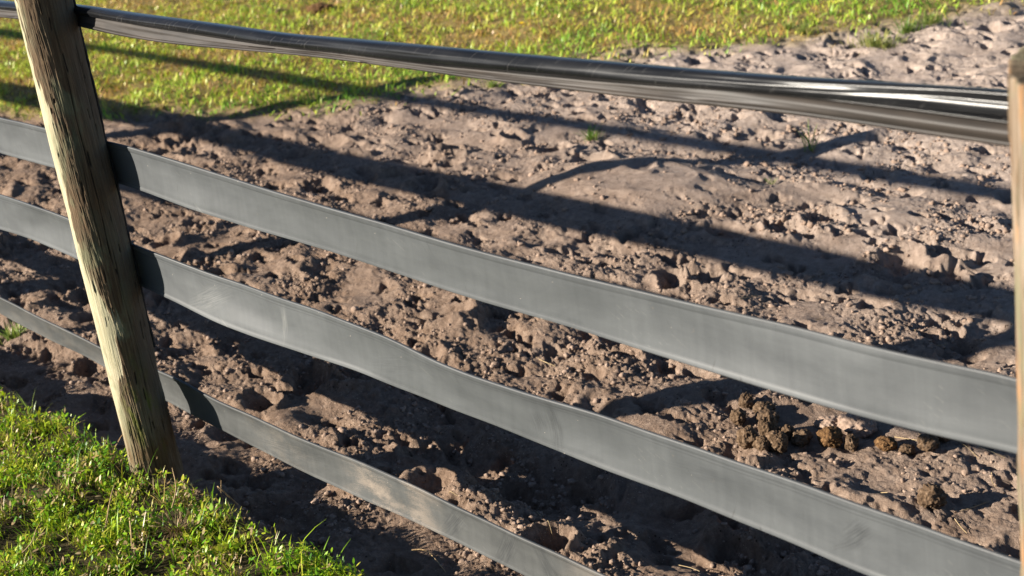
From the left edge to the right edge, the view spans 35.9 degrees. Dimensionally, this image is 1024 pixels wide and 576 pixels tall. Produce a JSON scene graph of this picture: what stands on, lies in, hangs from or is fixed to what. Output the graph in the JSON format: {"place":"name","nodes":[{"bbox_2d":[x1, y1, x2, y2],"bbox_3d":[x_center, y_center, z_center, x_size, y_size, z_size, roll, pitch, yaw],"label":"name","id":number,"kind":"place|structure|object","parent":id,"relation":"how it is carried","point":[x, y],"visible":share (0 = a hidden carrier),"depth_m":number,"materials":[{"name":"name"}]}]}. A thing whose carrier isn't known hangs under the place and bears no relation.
{"place":"outdoors","nodes":[
{"label":"outdoors","id":0,"kind":"place"},
{"bbox_2d":[0,386,363,575],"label":"grass","id":1,"kind":"structure","parent":0,"point":[76,471],"depth_m":3.63,"materials":[{"name":"green plant"}]},
{"bbox_2d":[22,530,35,552],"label":"dry stem","id":2,"kind":"object","parent":1,"relation":"on","point":[30,543],"visible":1,"depth_m":3.52,"materials":[{"name":"beige plant"}]},
{"bbox_2d":[0,0,1023,575],"bbox_3d":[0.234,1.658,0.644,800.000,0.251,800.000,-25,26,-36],"label":"ground","id":3,"kind":"structure","parent":0,"point":[982,48],"depth_m":5.07,"materials":[{"name":"soil"}]},
{"bbox_2d":[0,320,25,344],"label":"grass tuft","id":4,"kind":"object","parent":3,"relation":"on","point":[14,333],"visible":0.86,"depth_m":5.27,"materials":[{"name":"green plant"}]},
{"bbox_2d":[14,392,35,415],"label":"grass tuft","id":5,"kind":"object","parent":3,"relation":"on","point":[23,403],"visible":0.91,"depth_m":4.35,"materials":[{"name":"green plant"}]},
{"bbox_2d":[14,0,187,487],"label":"fence post","id":6,"kind":"object","parent":3,"relation":"on","point":[57,54],"visible":0.8,"depth_m":3.68,"materials":[{"name":"brown wood"}]},
{"bbox_2d":[0,0,1009,146],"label":"rubber band","id":7,"kind":"object","parent":6,"relation":"attached to","point":[975,114],"visible":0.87,"depth_m":2.27,"materials":[{"name":"black rubber"}]},
{"bbox_2d":[0,117,1017,453],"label":"rubber band","id":8,"kind":"object","parent":6,"relation":"attached to","point":[916,393],"visible":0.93,"depth_m":2.51,"materials":[{"name":"grey rubber"}]},
{"bbox_2d":[0,194,1020,575],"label":"rubber band","id":9,"kind":"object","parent":6,"relation":"attached to","point":[860,538],"visible":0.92,"depth_m":2.74,"materials":[{"name":"grey rubber"}]},
{"bbox_2d":[105,485,114,524],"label":"dry stem","id":10,"kind":"object","parent":3,"relation":"on","point":[109,506],"visible":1,"depth_m":3.66,"materials":[{"name":"beige plant"}]},
{"bbox_2d":[129,517,131,546],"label":"dry stem","id":11,"kind":"object","parent":3,"relation":"on","point":[130,531],"visible":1,"depth_m":3.52,"materials":[{"name":"beige plant"}]},
{"bbox_2d":[171,468,176,508],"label":"dry stem","id":12,"kind":"object","parent":3,"relation":"on","point":[175,490],"visible":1,"depth_m":3.65,"materials":[{"name":"beige plant"}]},
{"bbox_2d":[148,509,201,540],"bbox_3d":[-0.763,0.529,3.547,0.123,0.048,0.124,6,25,32],"label":"dead root clump","id":13,"kind":"object","parent":3,"relation":"on","point":[171,528],"visible":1,"depth_m":3.56,"materials":[{"name":"brown plant"}]},
{"bbox_2d":[217,486,237,505],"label":"dry stem","id":14,"kind":"object","parent":3,"relation":"on","point":[218,487],"visible":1,"depth_m":3.73,"materials":[{"name":"brown plant"}]},
{"bbox_2d":[305,3,332,13],"bbox_3d":[-1.194,-1.741,9.839,0.155,0.067,0.177,-17,23,-23],"label":"soil clod","id":15,"kind":"object","parent":3,"relation":"on","point":[318,7],"visible":0.94,"depth_m":9.80,"materials":[{"name":"brown soil"}]},
{"bbox_2d":[411,549,445,571],"bbox_3d":[-0.180,0.610,3.556,0.021,0.008,0.150,-21,24,-30],"label":"dry stem","id":16,"kind":"object","parent":3,"relation":"on","point":[429,553],"visible":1,"depth_m":3.58,"materials":[{"name":"beige plant"}]},
{"bbox_2d":[480,80,501,88],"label":"grass tuft","id":17,"kind":"object","parent":3,"relation":"on","point":[492,84],"visible":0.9,"depth_m":7.47,"materials":[{"name":"green plant"}]},
{"bbox_2d":[0,81,1019,575],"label":"soil crumbs","id":18,"kind":"object","parent":3,"relation":"on","point":[438,429],"visible":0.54,"depth_m":4.94,"materials":[{"name":"brown soil"}]},
{"bbox_2d":[577,122,605,141],"bbox_3d":[0.316,-0.636,6.453,0.140,0.075,0.143,-5,21,9],"label":"grass tuft","id":19,"kind":"object","parent":3,"relation":"on","point":[590,133],"visible":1,"depth_m":6.46,"materials":[{"name":"green plant"}]},
{"bbox_2d":[729,408,745,425],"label":"dung ball","id":20,"kind":"object","parent":3,"relation":"on","point":[737,416],"visible":1,"depth_m":3.94,"materials":[{"name":"brown soil"}]},
{"bbox_2d":[738,392,753,407],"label":"dung ball","id":21,"kind":"object","parent":3,"relation":"on","point":[745,400],"visible":1,"depth_m":4.03,"materials":[{"name":"brown soil"}]},
{"bbox_2d":[736,425,757,449],"bbox_3d":[0.570,0.361,3.814,0.051,0.064,0.055,-25,27,-37],"label":"dung ball","id":22,"kind":"object","parent":3,"relation":"on","point":[747,435],"visible":0.97,"depth_m":3.80,"materials":[{"name":"brown soil"}]},
{"bbox_2d":[752,436,770,451],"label":"dung ball","id":23,"kind":"object","parent":3,"relation":"on","point":[761,443],"visible":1,"depth_m":3.77,"materials":[{"name":"brown soil"}]},
{"bbox_2d":[753,401,775,412],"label":"dung ball","id":24,"kind":"object","parent":3,"relation":"on","point":[760,405],"visible":0.82,"depth_m":3.98,"materials":[{"name":"brown soil"}]},
{"bbox_2d":[755,409,779,422],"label":"dung ball","id":25,"kind":"object","parent":3,"relation":"on","point":[761,413],"visible":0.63,"depth_m":3.94,"materials":[{"name":"brown soil"}]},
{"bbox_2d":[758,411,778,435],"bbox_3d":[0.627,0.344,3.869,0.050,0.090,0.048,1,23,23],"label":"dung ball","id":26,"kind":"object","parent":3,"relation":"on","point":[767,423],"visible":0.66,"depth_m":3.85,"materials":[{"name":"brown soil"}]},
{"bbox_2d":[766,430,788,453],"bbox_3d":[0.638,0.370,3.785,0.049,0.070,0.056,-19,23,-25],"label":"dung ball","id":27,"kind":"object","parent":3,"relation":"on","point":[779,441],"visible":1,"depth_m":3.77,"materials":[{"name":"brown soil"}]},
{"bbox_2d":[775,16,796,29],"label":"grass tuft","id":28,"kind":"object","parent":3,"relation":"on","point":[785,25],"visible":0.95,"depth_m":7.75,"materials":[{"name":"green plant"}]},
{"bbox_2d":[778,424,795,440],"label":"dung ball","id":29,"kind":"object","parent":3,"relation":"on","point":[788,429],"visible":0.59,"depth_m":3.84,"materials":[{"name":"brown soil"}]},
{"bbox_2d":[790,429,813,447],"bbox_3d":[0.700,0.364,3.824,0.052,0.048,0.060,7,26,34],"label":"dung ball","id":30,"kind":"object","parent":3,"relation":"on","point":[801,438],"visible":1,"depth_m":3.81,"materials":[{"name":"brown soil"}]},
{"bbox_2d":[788,17,818,35],"bbox_3d":[1.405,-1.259,7.623,0.191,0.090,0.186,-25,26,-36],"label":"grass tuft","id":31,"kind":"object","parent":3,"relation":"on","point":[801,29],"visible":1,"depth_m":7.62,"materials":[{"name":"green plant"}]},
{"bbox_2d":[788,124,828,151],"bbox_3d":[1.129,-0.574,5.986,0.147,0.114,0.168,3,24,26],"label":"grass tuft","id":32,"kind":"object","parent":3,"relation":"on","point":[809,145],"visible":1,"depth_m":6.00,"materials":[{"name":"green plant"}]},
{"bbox_2d":[813,415,838,428],"bbox_3d":[0.780,0.334,3.892,0.062,0.032,0.078,-25,26,-36],"label":"soil clod","id":33,"kind":"object","parent":3,"relation":"on","point":[820,422],"visible":0.65,"depth_m":3.88,"materials":[{"name":"soil"}]},
{"bbox_2d":[816,426,842,447],"bbox_3d":[0.764,0.357,3.799,0.061,0.051,0.063,-8,21,1],"label":"dung ball","id":34,"kind":"object","parent":3,"relation":"on","point":[829,436],"visible":1,"depth_m":3.78,"materials":[{"name":"brown soil"}]},
{"bbox_2d":[844,434,858,451],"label":"dung ball","id":35,"kind":"object","parent":3,"relation":"on","point":[851,442],"visible":1,"depth_m":3.77,"materials":[{"name":"brown soil"}]},
{"bbox_2d":[837,413,877,437],"bbox_3d":[0.842,0.336,3.857,0.096,0.067,0.092,-3,22,14],"label":"soil clod","id":36,"kind":"object","parent":3,"relation":"on","point":[858,426],"visible":0.76,"depth_m":3.83,"materials":[{"name":"beige soil"}]},
{"bbox_2d":[836,27,908,54],"bbox_3d":[1.676,-1.135,7.288,0.324,0.104,0.321,-25,26,-36],"label":"grass tuft","id":37,"kind":"object","parent":3,"relation":"on","point":[873,42],"visible":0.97,"depth_m":7.30,"materials":[{"name":"green plant"}]},
{"bbox_2d":[874,436,897,451],"bbox_3d":[0.887,0.370,3.751,0.049,0.036,0.052,-15,22,-18],"label":"dung ball","id":38,"kind":"object","parent":3,"relation":"on","point":[885,443],"visible":1,"depth_m":3.74,"materials":[{"name":"brown soil"}]},
{"bbox_2d":[883,15,928,34],"bbox_3d":[1.852,-1.230,7.430,0.186,0.108,0.214,-17,23,-22],"label":"grass tuft","id":39,"kind":"object","parent":3,"relation":"on","point":[906,28],"visible":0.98,"depth_m":7.43,"materials":[{"name":"green plant"}]},
{"bbox_2d":[898,443,915,455],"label":"dung ball","id":40,"kind":"object","parent":3,"relation":"on","point":[908,449],"visible":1,"depth_m":3.71,"materials":[{"name":"brown soil"}]},
{"bbox_2d":[916,433,939,451],"bbox_3d":[0.977,0.362,3.711,0.054,0.045,0.071,6,25,33],"label":"dung ball","id":41,"kind":"object","parent":3,"relation":"on","point":[927,442],"visible":0.94,"depth_m":3.69,"materials":[{"name":"brown soil"}]},
{"bbox_2d":[909,5,950,27],"bbox_3d":[1.978,-1.277,7.476,0.214,0.108,0.244,4,24,28],"label":"grass tuft","id":42,"kind":"object","parent":3,"relation":"on","point":[931,19],"visible":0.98,"depth_m":7.46,"materials":[{"name":"green plant"}]},
{"bbox_2d":[917,482,946,509],"bbox_3d":[0.915,0.455,3.457,0.065,0.056,0.067,-25,26,-36],"label":"dung ball","id":43,"kind":"object","parent":3,"relation":"on","point":[932,496],"visible":1,"depth_m":3.44,"materials":[{"name":"brown soil"}]},
{"bbox_2d":[1008,46,1023,575],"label":"fence post","id":44,"kind":"object","parent":3,"relation":"on","point":[1016,100],"visible":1,"depth_m":1.77,"materials":[{"name":"beige wood"}]},
{"bbox_2d":[0,0,1023,121],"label":"grass","id":45,"kind":"structure","parent":0,"point":[148,48],"depth_m":8.48,"materials":[{"name":"green plant"}]},
{"bbox_2d":[937,436,949,441],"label":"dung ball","id":46,"kind":"object","parent":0,"point":[943,439],"visible":0.27,"depth_m":3.71,"materials":[{"name":"brown soil"}]},
{"bbox_3d":[-2.454,-0.430,5.389,0.129,1.671,0.124,-25,26,-36],"label":"fence post","id":47,"kind":"object","parent":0,"visible":0},
{"bbox_2d":[0,297,606,575],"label":"rubber band","id":48,"kind":"object","parent":47,"relation":"attached to","point":[441,516],"visible":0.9,"depth_m":3.45,"materials":[{"name":"grey rubber"}]}
]}

